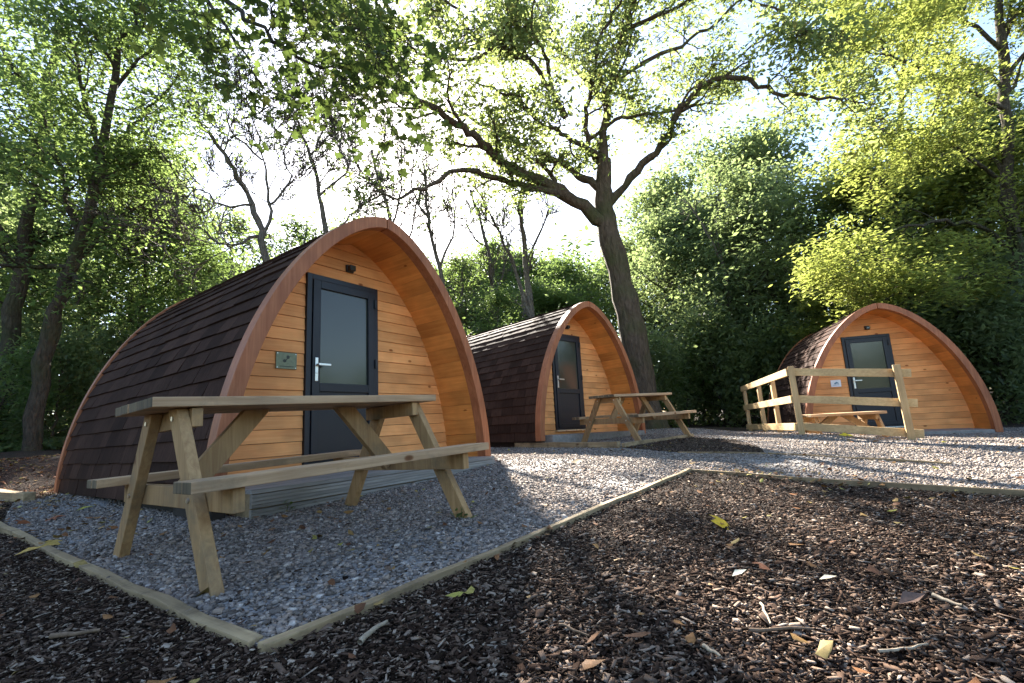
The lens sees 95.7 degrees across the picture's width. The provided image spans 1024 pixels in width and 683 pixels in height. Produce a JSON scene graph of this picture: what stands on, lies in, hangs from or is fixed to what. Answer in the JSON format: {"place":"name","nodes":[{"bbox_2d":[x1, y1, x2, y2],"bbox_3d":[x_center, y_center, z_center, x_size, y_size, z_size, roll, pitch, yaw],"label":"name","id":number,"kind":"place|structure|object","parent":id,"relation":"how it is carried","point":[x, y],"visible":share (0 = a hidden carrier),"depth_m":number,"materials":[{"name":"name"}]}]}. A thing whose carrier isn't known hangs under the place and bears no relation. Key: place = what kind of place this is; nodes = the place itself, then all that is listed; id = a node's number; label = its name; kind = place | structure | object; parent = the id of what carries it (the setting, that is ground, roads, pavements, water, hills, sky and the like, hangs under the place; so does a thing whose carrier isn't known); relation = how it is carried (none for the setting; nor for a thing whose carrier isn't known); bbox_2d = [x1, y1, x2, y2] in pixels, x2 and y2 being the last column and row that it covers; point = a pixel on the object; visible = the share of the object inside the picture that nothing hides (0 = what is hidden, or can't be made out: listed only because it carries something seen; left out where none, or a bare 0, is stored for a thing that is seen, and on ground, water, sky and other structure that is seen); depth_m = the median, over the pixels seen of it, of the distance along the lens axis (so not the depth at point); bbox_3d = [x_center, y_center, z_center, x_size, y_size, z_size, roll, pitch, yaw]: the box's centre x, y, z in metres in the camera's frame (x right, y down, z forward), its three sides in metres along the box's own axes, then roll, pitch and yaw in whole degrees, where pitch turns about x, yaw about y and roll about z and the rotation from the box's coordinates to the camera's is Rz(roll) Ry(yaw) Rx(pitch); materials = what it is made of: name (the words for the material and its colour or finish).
{"place":"outdoors","nodes":[
{"label":"outdoors","id":0,"kind":"place"},
{"bbox_2d":[0,392,1023,682],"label":"ground","id":1,"kind":"structure","parent":0,"point":[28,472],"depth_m":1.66,"materials":[{"name":"brown wood"}]},
{"bbox_2d":[0,489,35,501],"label":"edging board","id":2,"kind":"object","parent":1,"relation":"on","point":[11,495],"visible":0.59,"depth_m":4.68,"materials":[{"name":"wood"}]},
{"bbox_2d":[0,429,68,452],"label":"undergrowth","id":3,"kind":"object","parent":1,"relation":"on","point":[55,441],"visible":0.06,"depth_m":9.83,"materials":[{"name":"green plant"}]},
{"bbox_2d":[0,328,70,451],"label":"bush","id":4,"kind":"object","parent":1,"relation":"on","point":[9,381],"visible":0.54,"depth_m":9.97,"materials":[{"name":"green plant"}]},
{"bbox_2d":[0,521,86,566],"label":"edging board","id":5,"kind":"object","parent":1,"relation":"on","point":[61,556],"visible":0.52,"depth_m":2.67,"materials":[{"name":"wood"}]},
{"bbox_2d":[42,539,61,545],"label":"fallen leaf","id":6,"kind":"object","parent":5,"relation":"on","point":[52,542],"visible":0.92,"depth_m":2.69,"materials":[{"name":"plant"}]},
{"bbox_2d":[0,306,95,450],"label":"bush","id":7,"kind":"object","parent":1,"relation":"on","point":[35,331],"visible":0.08,"depth_m":12.04,"materials":[{"name":"green plant"}]},
{"bbox_2d":[0,309,114,451],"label":"bush","id":8,"kind":"object","parent":1,"relation":"on","point":[76,351],"visible":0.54,"depth_m":10.79,"materials":[{"name":"green plant"}]},
{"bbox_2d":[1,193,116,432],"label":"broadleaf tree","id":9,"kind":"object","parent":1,"relation":"on","point":[52,272],"depth_m":20.17,"materials":[{"name":"green plant"}]},
{"bbox_2d":[0,165,121,432],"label":"broadleaf tree","id":10,"kind":"object","parent":1,"relation":"on","point":[13,219],"visible":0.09,"depth_m":14.61,"materials":[{"name":"green plant"}]},
{"bbox_2d":[8,301,142,437],"bbox_3d":[-10.826,1.373,12.102,3.081,5.131,3.308,-12,-12,38],"label":"bush","id":11,"kind":"object","parent":1,"relation":"on","point":[115,340],"visible":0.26,"depth_m":12.03,"materials":[{"name":"green plant"}]},
{"bbox_2d":[49,628,101,638],"bbox_3d":[-1.308,0.876,1.390,0.141,0.016,0.016,-3,-10,-5],"label":"stick","id":12,"kind":"object","parent":1,"relation":"on","point":[60,634],"visible":1,"depth_m":1.38,"materials":[{"name":"wood"}]},
{"bbox_2d":[0,0,196,441],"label":"woodland tree","id":13,"kind":"object","parent":1,"relation":"on","point":[11,313],"visible":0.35,"depth_m":11.07,"materials":[{"name":"green plant"}]},
{"bbox_2d":[0,166,245,426],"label":"broadleaf tree","id":14,"kind":"object","parent":1,"relation":"on","point":[144,301],"visible":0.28,"depth_m":13.10,"materials":[{"name":"green plant"}]},
{"bbox_2d":[0,108,247,430],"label":"broadleaf tree","id":15,"kind":"object","parent":1,"relation":"on","point":[4,292],"visible":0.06,"depth_m":14.31,"materials":[{"name":"green plant"}]},
{"bbox_2d":[0,0,279,450],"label":"leaning tree","id":16,"kind":"object","parent":1,"relation":"on","point":[103,157],"visible":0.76,"depth_m":9.88,"materials":[{"name":"green plant"}]},
{"bbox_2d":[62,189,254,320],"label":"slender tree","id":17,"kind":"object","parent":1,"relation":"on","point":[214,267],"visible":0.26,"depth_m":14.02,"materials":[{"name":"plant"}]},
{"bbox_2d":[78,562,262,648],"bbox_3d":[-1.374,0.975,1.727,1.689,0.094,0.047,-11,-12,35],"label":"edging board","id":18,"kind":"object","parent":1,"relation":"on","point":[161,601],"visible":0.5,"depth_m":1.54,"materials":[{"name":"beige wood"}]},
{"bbox_2d":[120,274,220,318],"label":"broadleaf tree","id":19,"kind":"object","parent":1,"relation":"on","point":[202,288],"visible":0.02,"depth_m":17.01,"materials":[{"name":"green plant"}]},
{"bbox_2d":[118,239,255,319],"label":"broadleaf tree","id":20,"kind":"object","parent":1,"relation":"on","point":[196,265],"visible":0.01,"depth_m":25.77,"materials":[{"name":"green plant"}]},
{"bbox_2d":[60,1,362,294],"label":"bare tree","id":21,"kind":"object","parent":1,"relation":"on","point":[261,236],"visible":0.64,"depth_m":11.93,"materials":[{"name":"grey plant"}]},
{"bbox_2d":[169,199,287,284],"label":"slender tree","id":22,"kind":"object","parent":1,"relation":"on","point":[234,234],"visible":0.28,"depth_m":23.09,"materials":[{"name":"green plant"}]},
{"bbox_2d":[55,0,467,192],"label":"sycamore tree","id":23,"kind":"object","parent":1,"relation":"on","point":[350,67],"visible":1,"depth_m":4.97,"materials":[{"name":"green plant"}]},
{"bbox_2d":[54,217,490,520],"bbox_3d":[-2.771,0.401,5.630,3.825,2.860,3.130,-11,-13,34],"label":"camping pod","id":24,"kind":"object","parent":1,"relation":"on","point":[363,306],"visible":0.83,"depth_m":4.76,"materials":[{"name":"dark shingle"},{"name":"stained timber"},{"name":"glass"}]},
{"bbox_2d":[275,352,296,369],"bbox_3d":[-2.106,0.180,4.323,0.013,0.155,0.200,-11,-13,34],"label":"plaque","id":25,"kind":"object","parent":24,"relation":"attached to","point":[284,360],"visible":1,"depth_m":4.32,"materials":[{"name":"green metal"}]},
{"bbox_2d":[301,272,377,464],"bbox_3d":[-1.732,0.296,4.801,0.138,1.920,0.880,-11,-13,34],"label":"door","id":26,"kind":"structure","parent":24,"relation":"in","point":[341,318],"depth_m":4.75,"materials":[{"name":"plastic"}]},
{"bbox_2d":[246,206,339,261],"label":"slender tree","id":27,"kind":"object","parent":1,"relation":"on","point":[299,237],"visible":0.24,"depth_m":25.16,"materials":[{"name":"green plant"}]},
{"bbox_2d":[261,33,421,233],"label":"bare tree","id":28,"kind":"object","parent":1,"relation":"on","point":[380,174],"visible":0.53,"depth_m":13.36,"materials":[{"name":"grey plant"}]},
{"bbox_2d":[225,456,494,518],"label":"timber deck","id":29,"kind":"structure","parent":1,"relation":"on","point":[270,499],"depth_m":3.59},
{"bbox_2d":[357,620,387,644],"bbox_3d":[-0.377,0.789,1.264,0.016,0.019,0.129,-7,-10,16],"label":"stick","id":30,"kind":"object","parent":1,"relation":"on","point":[366,635],"visible":1,"depth_m":1.24,"materials":[{"name":"wood"}]},
{"bbox_2d":[298,111,468,238],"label":"bare tree","id":31,"kind":"object","parent":1,"relation":"on","point":[402,184],"visible":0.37,"depth_m":16.28,"materials":[{"name":"grey plant"}]},
{"bbox_2d":[373,103,499,285],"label":"slender tree","id":32,"kind":"object","parent":1,"relation":"on","point":[426,195],"visible":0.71,"depth_m":14.00,"materials":[{"name":"grey plant"}]},
{"bbox_2d":[424,250,464,300],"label":"slender tree","id":33,"kind":"object","parent":1,"relation":"on","point":[429,259],"visible":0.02,"depth_m":24.78,"materials":[{"name":"green plant"}]},
{"bbox_2d":[433,259,488,335],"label":"broadleaf tree","id":34,"kind":"object","parent":1,"relation":"on","point":[457,282],"depth_m":27.07,"materials":[{"name":"green plant"}]},
{"bbox_2d":[433,246,505,335],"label":"slender tree","id":35,"kind":"object","parent":1,"relation":"on","point":[461,265],"visible":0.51,"depth_m":20.48,"materials":[{"name":"green plant"}]},
{"bbox_2d":[258,468,690,654],"bbox_3d":[0.461,1.002,2.655,0.054,0.095,3.672,-11,-12,36],"label":"edging board","id":36,"kind":"object","parent":1,"relation":"on","point":[283,638],"visible":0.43,"depth_m":1.65,"materials":[{"name":"beige wood"}]},
{"bbox_2d":[451,287,520,334],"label":"broadleaf tree","id":37,"kind":"object","parent":1,"relation":"on","point":[469,324],"visible":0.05,"depth_m":20.58,"materials":[{"name":"green plant"}]},
{"bbox_2d":[463,310,518,334],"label":"bush","id":38,"kind":"object","parent":1,"relation":"on","point":[507,323],"visible":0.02,"depth_m":13.20,"materials":[{"name":"green plant"}]},
{"bbox_2d":[460,280,526,333],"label":"slender tree","id":39,"kind":"object","parent":1,"relation":"on","point":[503,297],"visible":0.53,"depth_m":17.58,"materials":[{"name":"green plant"}]},
{"bbox_2d":[447,228,540,331],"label":"slender tree","id":40,"kind":"object","parent":1,"relation":"on","point":[493,260],"visible":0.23,"depth_m":23.57,"materials":[{"name":"green plant"}]},
{"bbox_2d":[443,235,545,329],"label":"broadleaf tree","id":41,"kind":"object","parent":1,"relation":"on","point":[472,253],"visible":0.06,"depth_m":26.96,"materials":[{"name":"green plant"}]},
{"bbox_2d":[447,181,558,328],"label":"bare tree","id":42,"kind":"object","parent":1,"relation":"on","point":[490,265],"visible":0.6,"depth_m":18.84,"materials":[{"name":"brown plant"}]},
{"bbox_2d":[469,272,551,330],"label":"broadleaf tree","id":43,"kind":"object","parent":1,"relation":"on","point":[516,288],"visible":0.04,"depth_m":23.24,"materials":[{"name":"green plant"}]},
{"bbox_2d":[0,84,1023,420],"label":"woodland","id":44,"kind":"object","parent":1,"relation":"on","point":[574,250],"depth_m":24.38,"materials":[{"name":"green plant"}]},
{"bbox_2d":[467,157,575,318],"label":"slender tree","id":45,"kind":"object","parent":1,"relation":"on","point":[527,305],"visible":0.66,"depth_m":14.53,"materials":[{"name":"grey plant"}]},
{"bbox_2d":[469,237,603,335],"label":"broadleaf tree","id":46,"kind":"object","parent":1,"relation":"on","point":[520,261],"visible":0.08,"depth_m":27.16,"materials":[{"name":"green plant"}]},
{"bbox_2d":[490,270,608,322],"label":"broadleaf tree","id":47,"kind":"object","parent":1,"relation":"on","point":[544,303],"visible":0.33,"depth_m":19.09,"materials":[{"name":"green plant"}]},
{"bbox_2d":[467,301,645,446],"bbox_3d":[0.308,0.924,10.228,3.130,2.860,3.825,7,-15,-41],"label":"camping pod","id":48,"kind":"object","parent":1,"relation":"on","point":[541,376],"visible":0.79,"depth_m":9.13,"materials":[{"name":"wood"}]},
{"bbox_2d":[552,334,585,431],"bbox_3d":[1.129,0.796,9.184,0.880,1.920,0.138,7,-15,-41],"label":"door","id":49,"kind":"structure","parent":48,"relation":"in","point":[567,376],"depth_m":9.18,"materials":[{"name":"plastic"}]},
{"bbox_2d":[514,441,620,447],"bbox_3d":[0.793,1.668,7.305,0.088,0.166,2.174,5,-13,-41],"label":"edging board","id":50,"kind":"object","parent":1,"relation":"on","point":[614,444],"visible":0.44,"depth_m":7.11,"materials":[{"name":"wood"}]},
{"bbox_2d":[517,245,618,335],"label":"slender tree","id":51,"kind":"object","parent":1,"relation":"on","point":[562,269],"visible":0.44,"depth_m":22.39,"materials":[{"name":"green plant"}]},
{"bbox_2d":[558,623,589,635],"bbox_3d":[0.159,0.743,1.194,0.008,0.012,0.106,4,-13,-39],"label":"stick","id":52,"kind":"object","parent":1,"relation":"on","point":[569,627],"visible":1,"depth_m":1.20,"materials":[{"name":"wood"}]},
{"bbox_2d":[561,274,607,315],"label":"slender tree","id":53,"kind":"object","parent":1,"relation":"on","point":[586,289],"visible":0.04,"depth_m":24.29,"materials":[{"name":"green plant"}]},
{"bbox_2d":[254,0,922,428],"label":"oak tree","id":54,"kind":"object","parent":1,"relation":"on","point":[510,30],"visible":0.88,"depth_m":11.42,"materials":[{"name":"green plant"}]},
{"bbox_2d":[571,257,617,326],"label":"broadleaf tree","id":55,"kind":"object","parent":1,"relation":"on","point":[597,281],"visible":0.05,"depth_m":29.04,"materials":[{"name":"green plant"}]},
{"bbox_2d":[545,430,644,441],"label":"concrete slab","id":56,"kind":"structure","parent":1,"relation":"on","point":[575,437],"depth_m":8.29,"materials":[{"name":"concrete"}]},
{"bbox_2d":[586,245,660,378],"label":"broadleaf tree","id":57,"kind":"object","parent":1,"relation":"on","point":[601,260],"visible":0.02,"depth_m":31.07,"materials":[{"name":"green plant"}]},
{"bbox_2d":[621,434,693,447],"bbox_3d":[2.351,1.579,7.265,2.234,0.147,0.065,6,-14,-44],"label":"edging board","id":58,"kind":"object","parent":1,"relation":"on","point":[628,444],"visible":0.45,"depth_m":6.97,"materials":[{"name":"wood"}]},
{"bbox_2d":[618,312,706,427],"bbox_3d":[4.279,1.545,14.814,3.308,5.131,3.081,-1,-10,-18],"label":"bush","id":59,"kind":"object","parent":1,"relation":"on","point":[653,344],"visible":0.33,"depth_m":14.53,"materials":[{"name":"green plant"}]},
{"bbox_2d":[584,151,743,417],"bbox_3d":[8.876,-2.845,26.954,12.296,15.800,11.235,-8,-10,22],"label":"broadleaf tree","id":60,"kind":"object","parent":1,"relation":"on","point":[659,184],"visible":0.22,"depth_m":25.95,"materials":[{"name":"green plant"}]},
{"bbox_2d":[577,190,776,422],"bbox_3d":[7.219,-1.538,20.707,7.865,11.060,8.607,-7,-10,16],"label":"broadleaf tree","id":61,"kind":"object","parent":1,"relation":"on","point":[664,228],"visible":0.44,"depth_m":20.11,"materials":[{"name":"green plant"}]},
{"bbox_2d":[655,324,725,426],"bbox_3d":[5.806,1.574,15.465,3.152,4.169,2.726,-2,-10,-13],"label":"bush","id":62,"kind":"object","parent":1,"relation":"on","point":[688,421],"visible":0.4,"depth_m":15.29,"materials":[{"name":"green plant"}]},
{"bbox_2d":[702,643,720,657],"bbox_3d":[0.449,0.694,1.040,0.010,0.011,0.055,0,-10,-21],"label":"stick","id":63,"kind":"object","parent":1,"relation":"on","point":[707,647],"visible":1,"depth_m":1.04,"materials":[{"name":"wood"}]},
{"bbox_2d":[645,254,778,424],"bbox_3d":[7.179,0.923,17.454,5.623,8.722,5.238,-9,-11,25],"label":"bush","id":64,"kind":"object","parent":1,"relation":"on","point":[673,315],"visible":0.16,"depth_m":16.89,"materials":[{"name":"green plant"}]},
{"bbox_2d":[623,187,806,421],"bbox_3d":[9.518,-1.784,22.282,8.427,11.850,9.222,-7,-10,18],"label":"broadleaf tree","id":65,"kind":"object","parent":1,"relation":"on","point":[662,305],"visible":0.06,"depth_m":21.34,"materials":[{"name":"green plant"}]},
{"bbox_2d":[662,277,768,427],"bbox_3d":[6.601,1.062,15.014,4.300,6.670,4.005,-8,-11,24],"label":"bush","id":66,"kind":"object","parent":1,"relation":"on","point":[708,330],"visible":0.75,"depth_m":14.93,"materials":[{"name":"green plant"}]},
{"bbox_2d":[678,452,766,453],"bbox_3d":[2.328,1.274,5.177,0.928,0.084,0.033,-10,-11,37],"label":"edging board","id":67,"kind":"object","parent":1,"relation":"on","point":[726,452],"visible":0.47,"depth_m":5.12,"materials":[{"name":"wood"}]},
{"bbox_2d":[675,167,780,421],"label":"bare tree","id":68,"kind":"object","parent":1,"relation":"on","point":[704,228],"visible":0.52,"depth_m":17.51,"materials":[{"name":"brown plant"}]},
{"bbox_2d":[696,311,781,426],"bbox_3d":[7.519,1.474,15.084,3.308,5.131,3.081,0,-11,-24],"label":"bush","id":69,"kind":"object","parent":1,"relation":"on","point":[741,360],"visible":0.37,"depth_m":14.70,"materials":[{"name":"green plant"}]},
{"bbox_2d":[691,469,798,480],"bbox_3d":[1.877,1.117,3.808,0.039,0.085,0.856,6,-10,-45],"label":"edging board","id":70,"kind":"object","parent":1,"relation":"on","point":[764,476],"visible":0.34,"depth_m":3.77,"materials":[{"name":"wood"}]},
{"bbox_2d":[634,80,864,413],"bbox_3d":[11.965,-4.243,25.982,12.655,17.880,13.559,-3,-10,-7],"label":"broadleaf tree","id":71,"kind":"object","parent":1,"relation":"on","point":[759,147],"visible":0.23,"depth_m":24.50,"materials":[{"name":"green plant"}]},
{"bbox_2d":[672,173,855,385],"bbox_3d":[9.702,-1.319,16.325,6.257,8.840,6.703,-2,-10,-14],"label":"broadleaf tree","id":72,"kind":"object","parent":1,"relation":"on","point":[727,222],"visible":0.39,"depth_m":16.20,"materials":[{"name":"green plant"}]},
{"bbox_2d":[652,141,880,415],"bbox_3d":[8.685,-2.145,17.499,8.379,11.050,7.821,-12,-12,37],"label":"broadleaf tree","id":73,"kind":"object","parent":1,"relation":"on","point":[736,190],"visible":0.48,"depth_m":16.91,"materials":[{"name":"green plant"}]},
{"bbox_2d":[728,288,820,424],"bbox_3d":[8.620,1.176,14.146,3.389,5.644,3.638,-12,-12,38],"label":"bush","id":74,"kind":"object","parent":1,"relation":"on","point":[773,333],"visible":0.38,"depth_m":14.14,"materials":[{"name":"green plant"}]},
{"bbox_2d":[748,626,813,632],"bbox_3d":[0.649,0.695,1.118,0.152,0.012,0.010,-5,-10,4],"label":"stick","id":75,"kind":"object","parent":1,"relation":"on","point":[760,630],"visible":1,"depth_m":1.12,"materials":[{"name":"wood"}]},
{"bbox_2d":[740,364,924,439],"bbox_3d":[5.247,1.276,8.849,1.393,1.375,4.304,-4,-10,0],"label":"post and rail fence","id":76,"kind":"object","parent":1,"relation":"on","point":[902,401],"visible":0.86,"depth_m":7.30,"materials":[{"name":"beige wood"}]},
{"bbox_2d":[795,411,889,436],"bbox_3d":[5.511,1.438,7.743,1.224,0.482,0.676,-3,-10,1],"label":"table","id":77,"kind":"object","parent":1,"relation":"on","point":[864,416],"visible":0.58,"depth_m":7.68,"materials":[{"name":"wood"}]},
{"bbox_2d":[773,269,940,349],"bbox_3d":[9.672,0.163,13.527,4.000,5.014,3.353,-2,-10,-13],"label":"bush","id":78,"kind":"object","parent":1,"relation":"on","point":[815,304],"visible":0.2,"depth_m":13.48,"materials":[{"name":"green plant"}]},
{"bbox_2d":[768,452,951,464],"bbox_3d":[3.141,1.113,4.322,0.036,0.084,1.432,3,-10,-37],"label":"edging board","id":79,"kind":"object","parent":1,"relation":"on","point":[903,460],"visible":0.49,"depth_m":4.13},
{"bbox_2d":[755,140,998,372],"bbox_3d":[12.755,-1.940,16.642,7.022,9.875,7.685,2,-11,-31],"label":"broadleaf tree","id":80,"kind":"object","parent":1,"relation":"on","point":[827,210],"visible":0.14,"depth_m":16.13,"materials":[{"name":"green plant"}]},
{"bbox_2d":[767,303,1003,431],"bbox_3d":[7.960,0.888,10.822,3.130,2.860,3.825,-6,-10,18],"label":"camping pod","id":81,"kind":"object","parent":1,"relation":"on","point":[945,385],"visible":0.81,"depth_m":9.46,"materials":[{"name":"wood"}]},
{"bbox_2d":[840,334,904,427],"bbox_3d":[7.468,0.820,9.584,0.880,1.920,0.138,-6,-10,18],"label":"door","id":82,"kind":"structure","parent":81,"relation":"in","point":[868,351],"depth_m":9.61,"materials":[{"name":"plastic"}]},
{"bbox_2d":[765,0,1023,419],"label":"beech tree","id":83,"kind":"object","parent":1,"relation":"on","point":[890,286],"visible":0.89,"depth_m":11.09,"materials":[{"name":"green plant"}]},
{"bbox_2d":[778,0,1023,304],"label":"beech tree","id":84,"kind":"object","parent":1,"relation":"on","point":[838,194],"visible":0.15,"depth_m":15.71,"materials":[{"name":"green plant"}]},
{"bbox_2d":[877,643,928,652],"bbox_3d":[0.843,0.661,0.999,0.117,0.009,0.008,-3,-10,-5],"label":"stick","id":85,"kind":"object","parent":1,"relation":"on","point":[897,649],"visible":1,"depth_m":1.00,"materials":[{"name":"wood"}]},
{"bbox_2d":[799,477,1023,497],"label":"edging board","id":86,"kind":"object","parent":1,"relation":"on","point":[970,490],"visible":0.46,"depth_m":2.90,"materials":[{"name":"wood"}]},
{"bbox_2d":[899,591,924,603],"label":"fallen leaf","id":87,"kind":"object","parent":1,"relation":"on","point":[907,597],"visible":1,"depth_m":1.21,"materials":[{"name":"plant"}]},
{"bbox_2d":[823,170,1003,407],"bbox_3d":[16.757,-1.942,18.110,8.065,10.110,6.760,2,-11,-32],"label":"beech tree","id":88,"kind":"object","parent":1,"relation":"on","point":[937,230],"depth_m":17.31,"materials":[{"name":"green plant"}]},
{"bbox_2d":[813,135,1023,347],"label":"broadleaf tree","id":89,"kind":"object","parent":1,"relation":"on","point":[868,222],"visible":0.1,"depth_m":14.98,"materials":[{"name":"green plant"}]},
{"bbox_2d":[823,62,1023,405],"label":"broadleaf tree","id":90,"kind":"object","parent":1,"relation":"on","point":[1013,102],"visible":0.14,"depth_m":13.90,"materials":[{"name":"green plant"}]},
{"bbox_2d":[931,593,963,606],"bbox_3d":[1.137,0.675,1.209,0.012,0.014,0.073,-2,-10,-11],"label":"stick","id":91,"kind":"object","parent":1,"relation":"on","point":[936,596],"visible":1,"depth_m":1.21,"materials":[{"name":"wood"}]},
{"bbox_2d":[893,245,1023,420],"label":"bush","id":92,"kind":"object","parent":1,"relation":"on","point":[944,309],"visible":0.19,"depth_m":11.87,"materials":[{"name":"green plant"}]},
{"bbox_2d":[922,428,994,433],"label":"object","id":93,"kind":"structure","parent":1,"relation":"on","point":[953,430],"depth_m":8.52,"materials":[{"name":"concrete"}]},
{"bbox_2d":[894,114,1023,406],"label":"beech tree","id":94,"kind":"object","parent":1,"relation":"on","point":[943,204],"visible":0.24,"depth_m":13.91,"materials":[{"name":"green plant"}]},
{"bbox_2d":[920,221,1023,422],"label":"bush","id":95,"kind":"object","parent":1,"relation":"on","point":[1008,256],"visible":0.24,"depth_m":11.45,"materials":[{"name":"green plant"}]},
{"bbox_2d":[930,262,1023,424],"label":"bush","id":96,"kind":"object","parent":1,"relation":"on","point":[1002,316],"visible":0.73,"depth_m":10.79,"materials":[{"name":"green plant"}]},
{"bbox_2d":[0,0,1023,413],"label":"sky","id":97,"kind":"structure","parent":0,"point":[570,221],"materials":[{"name":"white"}]},
{"bbox_2d":[3,427,1023,645],"bbox_3d":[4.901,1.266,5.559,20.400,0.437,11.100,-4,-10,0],"label":"gravel path","id":98,"kind":"structure","parent":0,"point":[373,574],"depth_m":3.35,"materials":[{"name":"grey gravel"}]},
{"bbox_2d":[87,395,488,596],"bbox_3d":[-1.179,0.715,2.620,1.426,0.762,1.584,-12,-12,36],"label":"picnic table","id":99,"kind":"object","parent":98,"relation":"on","point":[197,491],"visible":0.9,"depth_m":2.27,"materials":[{"name":"wood"}]},
{"bbox_2d":[0,421,1023,682],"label":"fallen leaves","id":100,"kind":"object","parent":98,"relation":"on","point":[824,649],"depth_m":2.23,"materials":[{"name":"brown plant"}]},
{"bbox_2d":[572,392,696,441],"bbox_3d":[2.103,1.296,8.001,1.584,0.762,1.426,3,-11,-37],"label":"picnic table","id":101,"kind":"object","parent":98,"relation":"on","point":[628,420],"visible":0.97,"depth_m":7.84,"materials":[{"name":"wood"}]},
{"bbox_2d":[623,437,763,451],"bbox_3d":[2.862,1.402,6.418,2.620,0.056,1.915,6,-14,-44],"label":"mulch patch","id":102,"kind":"object","parent":98,"relation":"on","point":[709,441],"visible":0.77,"depth_m":6.22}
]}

